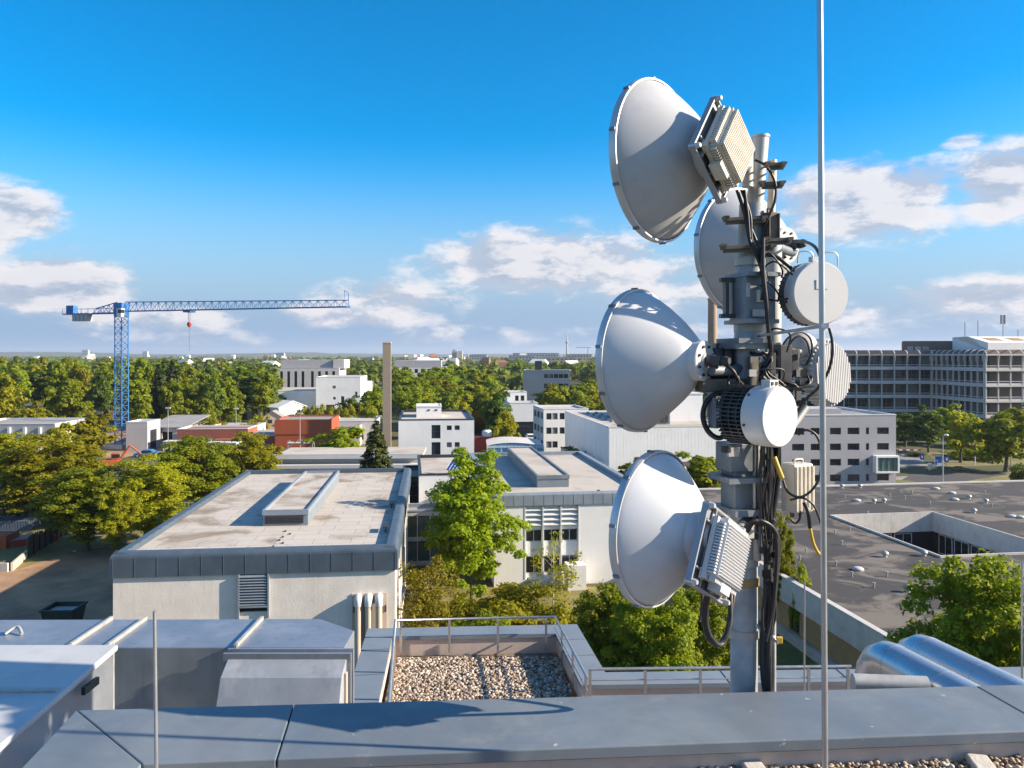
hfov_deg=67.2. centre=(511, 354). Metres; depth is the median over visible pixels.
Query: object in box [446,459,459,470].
solar collector
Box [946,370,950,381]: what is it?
window
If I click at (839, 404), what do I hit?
window
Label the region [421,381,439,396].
broadleaf tree
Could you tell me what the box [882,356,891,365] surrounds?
window
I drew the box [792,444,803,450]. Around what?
window
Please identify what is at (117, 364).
broadleaf tree
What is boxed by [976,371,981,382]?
window
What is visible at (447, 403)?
broadleaf tree
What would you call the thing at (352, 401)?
broadleaf tree
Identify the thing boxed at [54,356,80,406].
broadleaf tree
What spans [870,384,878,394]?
window
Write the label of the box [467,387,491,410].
broadleaf tree
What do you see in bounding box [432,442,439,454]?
window
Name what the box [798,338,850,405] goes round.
ribbed antenna
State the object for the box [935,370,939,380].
window
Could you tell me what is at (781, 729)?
roof parapet
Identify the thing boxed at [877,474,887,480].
window
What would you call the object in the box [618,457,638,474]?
broadleaf tree
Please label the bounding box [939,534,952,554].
window
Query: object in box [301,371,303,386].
window
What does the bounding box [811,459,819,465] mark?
window
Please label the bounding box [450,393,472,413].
broadleaf tree
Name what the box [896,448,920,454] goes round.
road barrier
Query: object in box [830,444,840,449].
window
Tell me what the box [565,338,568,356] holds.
radio tower
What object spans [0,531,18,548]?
site container
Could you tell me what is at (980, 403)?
window
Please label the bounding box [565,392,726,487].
white hall
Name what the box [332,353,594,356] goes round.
hills
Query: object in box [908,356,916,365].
window
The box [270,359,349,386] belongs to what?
grey tall building
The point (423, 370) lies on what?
broadleaf tree
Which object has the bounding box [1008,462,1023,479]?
bush
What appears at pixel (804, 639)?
lightning rod
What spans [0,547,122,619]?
yard
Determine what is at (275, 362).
house
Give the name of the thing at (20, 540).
site container
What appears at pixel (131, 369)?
broadleaf tree
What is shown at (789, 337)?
cable
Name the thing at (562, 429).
window
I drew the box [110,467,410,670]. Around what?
pale hall
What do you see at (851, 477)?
window
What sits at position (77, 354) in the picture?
hills
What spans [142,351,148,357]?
block
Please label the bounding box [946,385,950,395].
window
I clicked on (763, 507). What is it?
cable
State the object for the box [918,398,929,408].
window
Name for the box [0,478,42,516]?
bush
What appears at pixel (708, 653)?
broadleaf tree
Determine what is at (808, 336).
cable
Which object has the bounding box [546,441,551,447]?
window
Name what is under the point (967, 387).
window
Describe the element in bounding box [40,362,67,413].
broadleaf tree
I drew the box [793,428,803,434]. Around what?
window
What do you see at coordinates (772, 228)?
radio box
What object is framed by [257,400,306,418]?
gabled hall
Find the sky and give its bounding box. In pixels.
[0,0,1023,354]
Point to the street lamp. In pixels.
(943, 462)
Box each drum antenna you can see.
[708,380,796,446]
[778,250,847,325]
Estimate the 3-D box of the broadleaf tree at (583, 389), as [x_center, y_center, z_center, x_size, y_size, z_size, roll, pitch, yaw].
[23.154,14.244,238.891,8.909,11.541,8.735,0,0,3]
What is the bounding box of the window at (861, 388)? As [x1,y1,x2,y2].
[855,384,866,394]
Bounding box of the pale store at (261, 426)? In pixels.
[215,422,265,429]
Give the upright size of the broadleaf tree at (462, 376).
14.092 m
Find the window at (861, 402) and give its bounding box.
[855,398,866,408]
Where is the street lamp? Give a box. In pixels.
[942,434,948,481]
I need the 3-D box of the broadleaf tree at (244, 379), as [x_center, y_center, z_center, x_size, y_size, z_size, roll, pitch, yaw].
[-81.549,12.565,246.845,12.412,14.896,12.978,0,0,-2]
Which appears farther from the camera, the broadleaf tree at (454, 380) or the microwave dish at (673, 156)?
the broadleaf tree at (454, 380)
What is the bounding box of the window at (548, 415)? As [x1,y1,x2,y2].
[546,413,551,419]
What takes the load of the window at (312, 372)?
in the grey tall building at (299, 373)
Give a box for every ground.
[0,357,1023,627]
[96,424,261,457]
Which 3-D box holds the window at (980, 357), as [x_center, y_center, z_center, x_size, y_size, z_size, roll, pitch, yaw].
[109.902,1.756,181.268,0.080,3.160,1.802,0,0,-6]
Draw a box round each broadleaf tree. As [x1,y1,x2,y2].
[0,356,16,367]
[0,364,33,410]
[0,366,16,385]
[0,370,22,406]
[0,374,27,417]
[0,431,44,484]
[0,432,119,522]
[4,372,32,408]
[7,360,25,386]
[13,356,24,398]
[13,401,48,417]
[22,357,48,406]
[23,362,57,406]
[24,466,143,550]
[27,357,50,407]
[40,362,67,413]
[40,377,93,417]
[41,422,84,467]
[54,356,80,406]
[59,366,94,409]
[63,362,92,408]
[65,408,119,458]
[66,361,77,371]
[85,373,116,416]
[86,453,190,534]
[90,487,149,550]
[91,362,110,412]
[93,358,127,375]
[97,361,124,412]
[97,365,127,418]
[116,365,142,408]
[116,369,154,419]
[122,357,146,373]
[127,363,168,415]
[131,357,149,370]
[133,364,155,415]
[148,435,240,507]
[158,358,186,374]
[158,378,182,415]
[158,382,192,418]
[169,366,196,391]
[181,377,198,414]
[186,384,219,414]
[188,372,211,386]
[199,377,224,417]
[203,366,214,375]
[208,374,222,381]
[214,379,231,421]
[215,363,234,378]
[217,376,245,418]
[221,367,248,409]
[221,385,246,416]
[224,431,283,477]
[225,369,244,401]
[234,361,254,369]
[236,366,259,414]
[239,371,276,403]
[240,371,286,411]
[247,383,279,412]
[249,372,281,420]
[252,367,284,389]
[301,425,364,447]
[335,394,368,415]
[359,386,392,419]
[381,374,405,401]
[391,366,414,376]
[391,376,423,404]
[395,371,412,382]
[395,385,417,415]
[396,375,425,405]
[398,393,420,409]
[402,387,440,402]
[405,391,433,409]
[415,376,434,387]
[417,372,426,379]
[418,446,532,599]
[421,368,429,377]
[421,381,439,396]
[424,388,432,397]
[425,367,435,374]
[429,367,453,374]
[429,371,450,379]
[429,378,463,391]
[432,367,452,375]
[433,376,448,392]
[434,387,455,409]
[440,392,461,409]
[448,385,474,410]
[449,365,470,374]
[449,377,459,387]
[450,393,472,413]
[454,371,476,382]
[458,380,483,392]
[458,382,469,388]
[464,369,487,379]
[466,384,488,411]
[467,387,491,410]
[470,388,492,410]
[472,376,492,385]
[473,369,509,389]
[478,375,500,386]
[479,385,514,434]
[485,377,503,388]
[489,384,507,393]
[492,409,521,437]
[493,376,507,386]
[531,387,552,404]
[539,387,567,404]
[540,383,568,396]
[543,384,558,399]
[549,391,569,404]
[559,385,572,395]
[564,385,578,403]
[568,390,596,410]
[571,579,642,671]
[575,378,597,389]
[575,382,599,396]
[579,382,598,394]
[585,386,601,408]
[594,398,605,409]
[600,586,703,671]
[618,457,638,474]
[667,587,729,670]
[675,451,720,487]
[763,509,797,601]
[883,548,1023,666]
[896,412,924,446]
[906,405,947,452]
[927,403,976,444]
[937,409,984,462]
[963,411,1023,471]
[1004,402,1023,448]
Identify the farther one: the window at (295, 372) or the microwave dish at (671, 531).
the window at (295, 372)
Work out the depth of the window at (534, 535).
67.01 m
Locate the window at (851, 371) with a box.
[850,370,853,379]
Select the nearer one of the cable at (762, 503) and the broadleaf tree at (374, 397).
the cable at (762, 503)
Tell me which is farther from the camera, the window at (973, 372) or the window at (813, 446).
the window at (973, 372)
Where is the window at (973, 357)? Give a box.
[972,356,974,366]
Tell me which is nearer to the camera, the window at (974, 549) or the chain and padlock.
the chain and padlock
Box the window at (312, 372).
[311,371,313,386]
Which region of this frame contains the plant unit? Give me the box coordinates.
[0,645,117,767]
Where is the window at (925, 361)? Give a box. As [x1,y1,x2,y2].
[918,356,929,365]
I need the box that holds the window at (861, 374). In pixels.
[855,370,866,379]
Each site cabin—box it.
[162,440,179,451]
[206,441,241,456]
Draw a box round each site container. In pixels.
[0,516,40,530]
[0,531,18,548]
[10,532,56,546]
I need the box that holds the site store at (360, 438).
[339,424,361,445]
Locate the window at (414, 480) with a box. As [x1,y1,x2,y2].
[410,476,417,502]
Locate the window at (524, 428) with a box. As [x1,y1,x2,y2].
[516,422,532,436]
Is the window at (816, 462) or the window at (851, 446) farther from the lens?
the window at (851, 446)
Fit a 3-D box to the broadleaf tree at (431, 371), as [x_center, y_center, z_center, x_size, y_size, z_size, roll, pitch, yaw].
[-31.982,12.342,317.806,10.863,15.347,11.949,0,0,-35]
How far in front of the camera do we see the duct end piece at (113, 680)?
8.52 m
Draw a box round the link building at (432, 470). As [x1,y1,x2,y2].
[417,454,498,535]
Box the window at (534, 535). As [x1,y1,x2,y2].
[526,529,541,541]
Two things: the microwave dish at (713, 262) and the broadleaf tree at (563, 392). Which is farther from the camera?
the broadleaf tree at (563, 392)
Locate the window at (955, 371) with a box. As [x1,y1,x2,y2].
[954,370,956,381]
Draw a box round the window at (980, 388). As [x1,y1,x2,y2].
[976,387,981,398]
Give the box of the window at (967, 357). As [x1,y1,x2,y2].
[966,356,968,366]
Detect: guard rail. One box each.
[387,616,588,701]
[589,665,851,696]
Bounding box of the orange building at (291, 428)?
[274,415,338,451]
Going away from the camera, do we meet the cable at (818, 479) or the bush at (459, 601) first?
the cable at (818, 479)
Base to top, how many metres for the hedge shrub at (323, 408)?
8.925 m
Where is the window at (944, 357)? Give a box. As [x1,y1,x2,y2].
[943,356,945,366]
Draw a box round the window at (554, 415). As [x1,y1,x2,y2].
[552,413,557,419]
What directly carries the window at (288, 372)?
in the grey tall building at (299, 373)
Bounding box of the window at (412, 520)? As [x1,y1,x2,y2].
[408,516,416,536]
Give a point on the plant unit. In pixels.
(47, 692)
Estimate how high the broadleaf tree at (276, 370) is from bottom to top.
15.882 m
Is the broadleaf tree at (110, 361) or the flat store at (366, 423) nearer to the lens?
the flat store at (366, 423)
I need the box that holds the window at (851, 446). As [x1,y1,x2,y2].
[848,443,858,449]
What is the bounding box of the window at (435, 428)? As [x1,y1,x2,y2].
[432,425,439,437]
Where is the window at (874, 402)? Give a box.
[870,398,878,408]
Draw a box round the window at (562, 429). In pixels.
[560,427,564,433]
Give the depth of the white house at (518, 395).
190.42 m
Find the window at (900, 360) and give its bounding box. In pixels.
[893,356,904,365]
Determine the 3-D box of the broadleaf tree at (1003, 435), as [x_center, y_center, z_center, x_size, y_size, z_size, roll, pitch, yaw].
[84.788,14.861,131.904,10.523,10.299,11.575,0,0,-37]
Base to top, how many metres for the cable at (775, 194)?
0.539 m
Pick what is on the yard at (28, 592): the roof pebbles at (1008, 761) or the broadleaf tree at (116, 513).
the broadleaf tree at (116, 513)
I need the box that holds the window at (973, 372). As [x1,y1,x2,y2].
[972,371,974,382]
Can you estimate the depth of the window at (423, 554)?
73.38 m
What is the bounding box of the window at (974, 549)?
[971,545,986,553]
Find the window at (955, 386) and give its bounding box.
[954,385,956,396]
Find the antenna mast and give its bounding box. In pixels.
[695,133,817,692]
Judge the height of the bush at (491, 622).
3.731 m
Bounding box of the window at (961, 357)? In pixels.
[960,356,962,366]
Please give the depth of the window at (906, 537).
76.90 m
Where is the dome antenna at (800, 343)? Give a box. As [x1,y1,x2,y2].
[784,333,816,364]
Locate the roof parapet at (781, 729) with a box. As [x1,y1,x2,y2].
[22,685,1023,767]
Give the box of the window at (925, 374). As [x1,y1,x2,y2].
[918,370,929,380]
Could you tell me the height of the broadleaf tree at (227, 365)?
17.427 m
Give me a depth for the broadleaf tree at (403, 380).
259.13 m
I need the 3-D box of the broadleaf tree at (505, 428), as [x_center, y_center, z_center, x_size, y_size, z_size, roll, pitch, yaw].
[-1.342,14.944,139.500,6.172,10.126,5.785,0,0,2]
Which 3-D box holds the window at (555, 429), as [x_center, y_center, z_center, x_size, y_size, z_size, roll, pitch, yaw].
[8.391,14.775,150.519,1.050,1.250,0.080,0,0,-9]
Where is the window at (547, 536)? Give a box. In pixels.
[544,528,559,540]
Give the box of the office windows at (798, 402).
[789,365,987,429]
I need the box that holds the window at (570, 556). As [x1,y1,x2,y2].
[562,554,577,571]
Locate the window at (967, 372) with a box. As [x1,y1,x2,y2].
[966,371,968,381]
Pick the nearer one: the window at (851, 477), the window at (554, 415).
the window at (851, 477)
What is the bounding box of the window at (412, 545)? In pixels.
[408,541,416,560]
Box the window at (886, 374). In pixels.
[882,370,891,380]
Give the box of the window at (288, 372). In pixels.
[287,371,289,386]
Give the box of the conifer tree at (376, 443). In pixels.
[358,420,393,468]
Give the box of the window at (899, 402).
[893,398,904,408]
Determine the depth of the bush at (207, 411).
190.28 m
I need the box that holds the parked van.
[524,434,532,438]
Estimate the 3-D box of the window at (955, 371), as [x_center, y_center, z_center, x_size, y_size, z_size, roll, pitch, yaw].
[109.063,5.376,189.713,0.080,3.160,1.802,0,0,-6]
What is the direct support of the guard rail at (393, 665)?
on the roof annex at (371, 676)
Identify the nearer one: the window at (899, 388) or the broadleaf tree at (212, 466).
the broadleaf tree at (212, 466)
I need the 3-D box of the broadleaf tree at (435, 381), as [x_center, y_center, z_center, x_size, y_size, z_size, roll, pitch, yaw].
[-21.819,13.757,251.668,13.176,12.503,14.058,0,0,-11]
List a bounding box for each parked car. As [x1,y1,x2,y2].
[133,449,158,457]
[952,466,965,470]
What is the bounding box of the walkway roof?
[276,447,425,469]
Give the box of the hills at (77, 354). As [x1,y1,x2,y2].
[0,352,381,356]
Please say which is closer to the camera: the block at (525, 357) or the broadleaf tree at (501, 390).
the broadleaf tree at (501, 390)
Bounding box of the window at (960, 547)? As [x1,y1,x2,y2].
[954,539,968,554]
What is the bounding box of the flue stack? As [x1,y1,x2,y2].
[382,342,391,446]
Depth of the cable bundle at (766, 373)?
4.06 m
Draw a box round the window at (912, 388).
[908,384,916,394]
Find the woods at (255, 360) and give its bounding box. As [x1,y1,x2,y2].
[0,355,594,366]
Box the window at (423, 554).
[418,541,429,560]
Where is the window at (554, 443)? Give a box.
[552,441,557,447]
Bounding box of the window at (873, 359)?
[870,356,878,365]
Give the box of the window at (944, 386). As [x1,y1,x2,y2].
[943,385,945,395]
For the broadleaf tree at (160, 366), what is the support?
on the ground at (922, 445)
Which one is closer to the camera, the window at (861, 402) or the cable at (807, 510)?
the cable at (807, 510)
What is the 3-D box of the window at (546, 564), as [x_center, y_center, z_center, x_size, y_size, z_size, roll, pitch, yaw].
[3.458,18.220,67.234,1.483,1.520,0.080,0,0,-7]
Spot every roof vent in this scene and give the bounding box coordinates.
[852,566,863,571]
[881,550,888,557]
[920,550,927,556]
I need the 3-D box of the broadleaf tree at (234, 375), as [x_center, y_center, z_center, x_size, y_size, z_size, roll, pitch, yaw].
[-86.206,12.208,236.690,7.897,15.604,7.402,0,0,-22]
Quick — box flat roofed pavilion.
[698,480,1023,668]
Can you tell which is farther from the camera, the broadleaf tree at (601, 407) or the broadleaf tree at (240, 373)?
the broadleaf tree at (240, 373)
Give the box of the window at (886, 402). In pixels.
[882,398,891,408]
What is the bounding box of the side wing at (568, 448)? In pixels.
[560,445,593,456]
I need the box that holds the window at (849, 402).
[845,398,853,407]
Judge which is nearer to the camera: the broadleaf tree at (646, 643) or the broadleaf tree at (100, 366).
the broadleaf tree at (646, 643)
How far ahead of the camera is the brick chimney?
248.74 m
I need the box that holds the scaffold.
[282,440,312,451]
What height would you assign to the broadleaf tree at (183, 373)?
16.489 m
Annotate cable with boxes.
[698,593,702,621]
[700,390,724,440]
[725,365,744,384]
[727,374,739,385]
[754,159,776,237]
[755,447,758,532]
[759,238,772,381]
[759,261,792,274]
[759,368,784,385]
[759,446,765,518]
[760,446,762,496]
[761,281,779,301]
[761,447,769,557]
[762,446,768,554]
[765,252,783,277]
[765,253,792,269]
[767,447,771,521]
[767,447,772,537]
[768,298,791,317]
[771,328,790,352]
[771,447,778,544]
[772,456,783,478]
[782,331,812,364]
[782,429,819,497]
[789,497,819,522]
[790,335,810,353]
[790,511,801,523]
[794,239,817,254]
[797,328,833,411]
[802,502,811,528]
[808,528,820,556]
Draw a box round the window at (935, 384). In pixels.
[935,384,939,394]
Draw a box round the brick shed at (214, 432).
[177,425,257,442]
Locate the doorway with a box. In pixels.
[163,432,171,440]
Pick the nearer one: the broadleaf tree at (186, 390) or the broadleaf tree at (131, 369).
the broadleaf tree at (186, 390)
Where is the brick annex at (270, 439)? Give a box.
[250,432,274,452]
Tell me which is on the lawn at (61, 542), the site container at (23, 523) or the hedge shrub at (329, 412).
the site container at (23, 523)
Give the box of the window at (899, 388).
[893,384,904,394]
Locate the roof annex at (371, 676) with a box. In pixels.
[354,624,1023,702]
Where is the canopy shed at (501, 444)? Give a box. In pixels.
[486,437,543,451]
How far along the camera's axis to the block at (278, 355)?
2600.00 m
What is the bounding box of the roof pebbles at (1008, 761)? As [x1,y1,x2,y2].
[651,753,1023,767]
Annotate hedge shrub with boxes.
[295,405,314,414]
[304,405,319,414]
[314,403,328,414]
[325,406,333,414]
[330,405,347,417]
[343,403,358,417]
[351,405,366,417]
[362,404,378,417]
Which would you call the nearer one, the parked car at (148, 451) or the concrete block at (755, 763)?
the concrete block at (755, 763)
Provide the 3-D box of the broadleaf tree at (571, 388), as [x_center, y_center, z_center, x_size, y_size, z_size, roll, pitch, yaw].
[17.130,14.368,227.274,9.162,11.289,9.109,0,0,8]
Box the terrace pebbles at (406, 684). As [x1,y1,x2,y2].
[392,655,573,701]
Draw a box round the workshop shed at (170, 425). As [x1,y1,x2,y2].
[160,415,209,445]
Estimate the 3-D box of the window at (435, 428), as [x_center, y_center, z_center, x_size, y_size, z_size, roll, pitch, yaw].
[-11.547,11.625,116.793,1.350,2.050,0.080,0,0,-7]
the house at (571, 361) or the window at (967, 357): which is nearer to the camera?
the window at (967, 357)
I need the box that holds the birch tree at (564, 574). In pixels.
[522,531,581,613]
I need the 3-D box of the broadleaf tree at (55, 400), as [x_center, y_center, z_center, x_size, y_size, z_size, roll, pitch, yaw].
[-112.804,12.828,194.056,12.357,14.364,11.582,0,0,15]
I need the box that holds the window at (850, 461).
[848,459,858,464]
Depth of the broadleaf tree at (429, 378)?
271.45 m
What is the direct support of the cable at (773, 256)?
attached to the antenna mast
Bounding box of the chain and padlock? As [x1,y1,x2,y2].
[756,624,782,644]
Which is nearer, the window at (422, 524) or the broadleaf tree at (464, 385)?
the window at (422, 524)
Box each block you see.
[82,350,89,356]
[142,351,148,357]
[195,361,219,363]
[276,353,284,357]
[316,375,371,411]
[392,360,446,376]
[398,403,473,454]
[452,349,462,358]
[469,354,486,360]
[469,447,622,590]
[509,355,534,360]
[513,353,558,358]
[523,361,569,400]
[533,405,588,451]
[542,357,576,362]
[567,354,591,361]
[741,759,764,767]
[765,406,899,485]
[966,753,995,767]
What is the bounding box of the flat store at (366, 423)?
[339,416,381,443]
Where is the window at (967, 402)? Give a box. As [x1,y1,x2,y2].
[966,401,968,412]
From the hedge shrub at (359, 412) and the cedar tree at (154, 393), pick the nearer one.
the hedge shrub at (359, 412)
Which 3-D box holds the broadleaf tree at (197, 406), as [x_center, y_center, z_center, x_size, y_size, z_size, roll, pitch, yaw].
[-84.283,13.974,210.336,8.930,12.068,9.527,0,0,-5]
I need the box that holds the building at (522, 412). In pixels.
[507,401,537,436]
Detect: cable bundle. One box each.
[701,592,736,647]
[735,189,768,299]
[743,518,780,641]
[750,351,796,401]
[760,446,772,519]
[760,447,780,691]
[760,579,776,636]
[778,375,812,388]
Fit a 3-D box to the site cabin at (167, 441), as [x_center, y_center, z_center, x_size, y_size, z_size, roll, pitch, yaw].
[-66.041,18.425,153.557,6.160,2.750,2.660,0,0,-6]
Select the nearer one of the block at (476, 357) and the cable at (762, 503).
the cable at (762, 503)
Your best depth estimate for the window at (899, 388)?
198.29 m
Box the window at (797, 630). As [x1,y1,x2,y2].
[792,615,799,633]
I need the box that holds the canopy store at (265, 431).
[254,430,273,432]
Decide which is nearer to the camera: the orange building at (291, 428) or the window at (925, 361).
the orange building at (291, 428)
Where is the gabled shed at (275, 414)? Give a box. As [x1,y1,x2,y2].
[263,409,284,423]
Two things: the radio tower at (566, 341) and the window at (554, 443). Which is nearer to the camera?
the window at (554, 443)
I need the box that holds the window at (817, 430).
[811,428,819,434]
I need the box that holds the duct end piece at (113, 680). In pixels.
[112,644,113,709]
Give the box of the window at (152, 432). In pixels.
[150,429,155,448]
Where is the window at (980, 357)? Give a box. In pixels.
[976,356,981,367]
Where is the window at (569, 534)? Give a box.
[562,528,577,540]
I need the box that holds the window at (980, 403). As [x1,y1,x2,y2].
[976,402,981,413]
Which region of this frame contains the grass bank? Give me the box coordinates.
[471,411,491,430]
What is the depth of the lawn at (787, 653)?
51.04 m
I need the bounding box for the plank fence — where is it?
[27,521,67,557]
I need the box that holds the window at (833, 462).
[830,459,840,465]
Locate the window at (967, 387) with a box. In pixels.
[966,386,968,397]
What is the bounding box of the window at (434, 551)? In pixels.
[431,546,441,559]
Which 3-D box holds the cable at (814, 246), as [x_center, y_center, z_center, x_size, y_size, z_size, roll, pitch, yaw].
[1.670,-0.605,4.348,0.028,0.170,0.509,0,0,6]
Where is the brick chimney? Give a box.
[707,298,717,416]
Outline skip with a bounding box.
[39,601,87,619]
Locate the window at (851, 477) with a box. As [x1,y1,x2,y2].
[848,474,858,480]
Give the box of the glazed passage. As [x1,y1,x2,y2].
[407,503,456,565]
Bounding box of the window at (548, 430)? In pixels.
[546,428,551,433]
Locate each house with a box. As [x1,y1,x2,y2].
[178,359,193,366]
[262,361,280,365]
[424,358,439,359]
[446,358,457,364]
[480,357,490,365]
[496,360,505,366]
[504,390,526,406]
[529,359,548,364]
[565,360,577,363]
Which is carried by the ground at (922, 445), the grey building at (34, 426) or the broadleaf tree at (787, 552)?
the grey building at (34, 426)
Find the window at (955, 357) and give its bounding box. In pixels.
[954,356,956,366]
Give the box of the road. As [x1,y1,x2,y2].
[902,473,1010,482]
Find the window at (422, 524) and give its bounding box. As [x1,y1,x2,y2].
[418,516,429,536]
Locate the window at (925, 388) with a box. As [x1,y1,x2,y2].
[918,384,929,394]
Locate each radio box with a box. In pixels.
[710,343,736,377]
[763,207,779,243]
[781,458,814,516]
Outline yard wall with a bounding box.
[0,550,27,571]
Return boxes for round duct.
[850,641,980,688]
[898,634,1023,685]
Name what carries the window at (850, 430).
in the grey office block at (860, 446)
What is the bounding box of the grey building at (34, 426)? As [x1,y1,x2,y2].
[0,418,84,451]
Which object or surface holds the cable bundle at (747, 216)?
attached to the antenna mast
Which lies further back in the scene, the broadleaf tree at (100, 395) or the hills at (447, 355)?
the hills at (447, 355)
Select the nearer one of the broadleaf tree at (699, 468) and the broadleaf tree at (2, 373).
the broadleaf tree at (699, 468)
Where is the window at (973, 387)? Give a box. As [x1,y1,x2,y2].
[972,386,974,397]
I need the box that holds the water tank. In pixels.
[482,429,491,436]
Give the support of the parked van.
on the ground at (922, 445)
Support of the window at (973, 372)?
in the grid office building at (982, 378)
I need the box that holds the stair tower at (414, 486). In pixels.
[403,465,417,502]
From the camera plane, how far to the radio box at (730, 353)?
4.15 m
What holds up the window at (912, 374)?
in the grid office building at (982, 378)
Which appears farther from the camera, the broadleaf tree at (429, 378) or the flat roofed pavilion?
the broadleaf tree at (429, 378)
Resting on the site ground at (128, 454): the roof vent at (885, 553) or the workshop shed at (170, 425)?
the workshop shed at (170, 425)
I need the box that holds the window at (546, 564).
[544,555,559,572]
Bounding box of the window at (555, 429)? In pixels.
[552,427,557,433]
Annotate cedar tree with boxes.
[146,364,165,419]
[165,362,180,383]
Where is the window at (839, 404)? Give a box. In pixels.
[830,401,841,406]
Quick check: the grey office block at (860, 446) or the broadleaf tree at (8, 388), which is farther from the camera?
the broadleaf tree at (8, 388)
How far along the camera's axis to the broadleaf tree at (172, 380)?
211.68 m
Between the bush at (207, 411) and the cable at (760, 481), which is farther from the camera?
the bush at (207, 411)
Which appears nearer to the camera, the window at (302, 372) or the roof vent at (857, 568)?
the roof vent at (857, 568)
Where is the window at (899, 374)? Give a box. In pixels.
[893,370,904,380]
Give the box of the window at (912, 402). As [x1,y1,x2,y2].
[908,398,916,408]
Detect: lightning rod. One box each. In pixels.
[153,610,157,767]
[803,580,804,690]
[817,0,828,767]
[1021,562,1022,678]
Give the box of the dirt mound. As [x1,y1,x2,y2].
[265,423,273,429]
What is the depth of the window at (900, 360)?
198.29 m
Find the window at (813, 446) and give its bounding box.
[811,444,819,449]
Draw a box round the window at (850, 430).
[848,428,858,433]
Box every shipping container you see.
[214,438,246,450]
[474,435,492,452]
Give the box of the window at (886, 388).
[882,384,891,394]
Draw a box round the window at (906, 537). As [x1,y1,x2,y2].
[894,533,911,543]
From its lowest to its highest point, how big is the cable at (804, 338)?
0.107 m
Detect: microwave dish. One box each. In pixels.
[595,288,742,431]
[608,76,754,244]
[609,450,751,608]
[694,187,807,309]
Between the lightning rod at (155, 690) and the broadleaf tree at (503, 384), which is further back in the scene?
the broadleaf tree at (503, 384)
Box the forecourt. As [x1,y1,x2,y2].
[896,472,1010,479]
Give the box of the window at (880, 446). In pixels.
[877,443,887,449]
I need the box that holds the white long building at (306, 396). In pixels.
[247,387,315,418]
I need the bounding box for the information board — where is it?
[934,455,941,467]
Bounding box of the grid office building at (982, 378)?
[758,315,1023,429]
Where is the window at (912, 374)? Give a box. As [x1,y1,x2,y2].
[908,370,916,380]
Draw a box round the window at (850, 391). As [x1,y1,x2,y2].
[846,384,853,394]
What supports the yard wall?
on the grass verge at (32, 559)
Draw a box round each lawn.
[0,492,210,551]
[420,585,818,664]
[653,611,820,670]
[926,452,1023,466]
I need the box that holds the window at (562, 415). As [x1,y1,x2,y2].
[560,413,564,418]
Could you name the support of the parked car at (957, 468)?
on the ground at (922, 445)
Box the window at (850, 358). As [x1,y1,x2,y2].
[846,356,853,365]
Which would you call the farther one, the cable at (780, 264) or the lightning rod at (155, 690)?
the cable at (780, 264)
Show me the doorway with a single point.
(166, 435)
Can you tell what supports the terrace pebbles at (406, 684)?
on the roof annex at (371, 676)
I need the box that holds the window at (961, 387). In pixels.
[960,386,962,396]
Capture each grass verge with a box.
[0,547,82,569]
[896,480,917,482]
[970,474,1010,480]
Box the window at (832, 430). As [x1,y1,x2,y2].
[830,428,840,433]
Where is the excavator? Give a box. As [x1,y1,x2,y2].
[99,445,142,470]
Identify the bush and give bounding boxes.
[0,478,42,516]
[199,408,216,421]
[199,416,227,424]
[224,412,241,422]
[239,419,258,424]
[252,412,269,427]
[397,553,465,627]
[434,592,479,624]
[446,609,512,626]
[463,582,557,625]
[531,601,583,624]
[788,560,811,628]
[901,451,925,456]
[937,450,974,455]
[954,446,1004,460]
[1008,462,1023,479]
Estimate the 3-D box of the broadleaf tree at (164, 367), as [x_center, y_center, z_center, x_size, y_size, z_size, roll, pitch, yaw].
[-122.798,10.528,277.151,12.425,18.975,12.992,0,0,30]
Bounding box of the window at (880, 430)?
[877,427,887,433]
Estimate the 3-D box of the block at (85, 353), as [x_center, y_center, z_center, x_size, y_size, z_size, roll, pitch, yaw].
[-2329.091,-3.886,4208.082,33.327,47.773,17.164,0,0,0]
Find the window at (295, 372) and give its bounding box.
[294,371,296,386]
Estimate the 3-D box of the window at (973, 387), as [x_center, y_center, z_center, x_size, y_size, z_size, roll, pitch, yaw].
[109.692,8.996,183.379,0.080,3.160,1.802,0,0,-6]
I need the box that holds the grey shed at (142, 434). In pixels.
[126,419,160,450]
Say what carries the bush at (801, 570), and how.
on the lawn at (574, 595)
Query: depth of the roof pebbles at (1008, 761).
3.55 m
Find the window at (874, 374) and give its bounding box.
[870,370,878,379]
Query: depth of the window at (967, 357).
185.10 m
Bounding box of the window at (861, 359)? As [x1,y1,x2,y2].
[855,356,866,365]
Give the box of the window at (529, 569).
[526,555,541,572]
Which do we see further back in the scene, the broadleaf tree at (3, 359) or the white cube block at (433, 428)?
the broadleaf tree at (3, 359)
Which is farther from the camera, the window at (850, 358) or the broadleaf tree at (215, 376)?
the broadleaf tree at (215, 376)
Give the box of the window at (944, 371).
[943,370,945,380]
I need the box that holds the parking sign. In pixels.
[944,456,948,466]
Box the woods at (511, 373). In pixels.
[0,359,720,397]
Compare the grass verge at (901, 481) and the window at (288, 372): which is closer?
the grass verge at (901, 481)
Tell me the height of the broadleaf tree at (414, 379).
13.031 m
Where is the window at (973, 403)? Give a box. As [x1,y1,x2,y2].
[972,402,974,413]
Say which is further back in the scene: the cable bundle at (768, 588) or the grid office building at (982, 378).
the grid office building at (982, 378)
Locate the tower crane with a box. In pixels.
[62,290,349,448]
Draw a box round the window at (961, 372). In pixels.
[960,371,962,381]
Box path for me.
[900,452,927,465]
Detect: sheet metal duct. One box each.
[0,616,353,709]
[216,648,353,708]

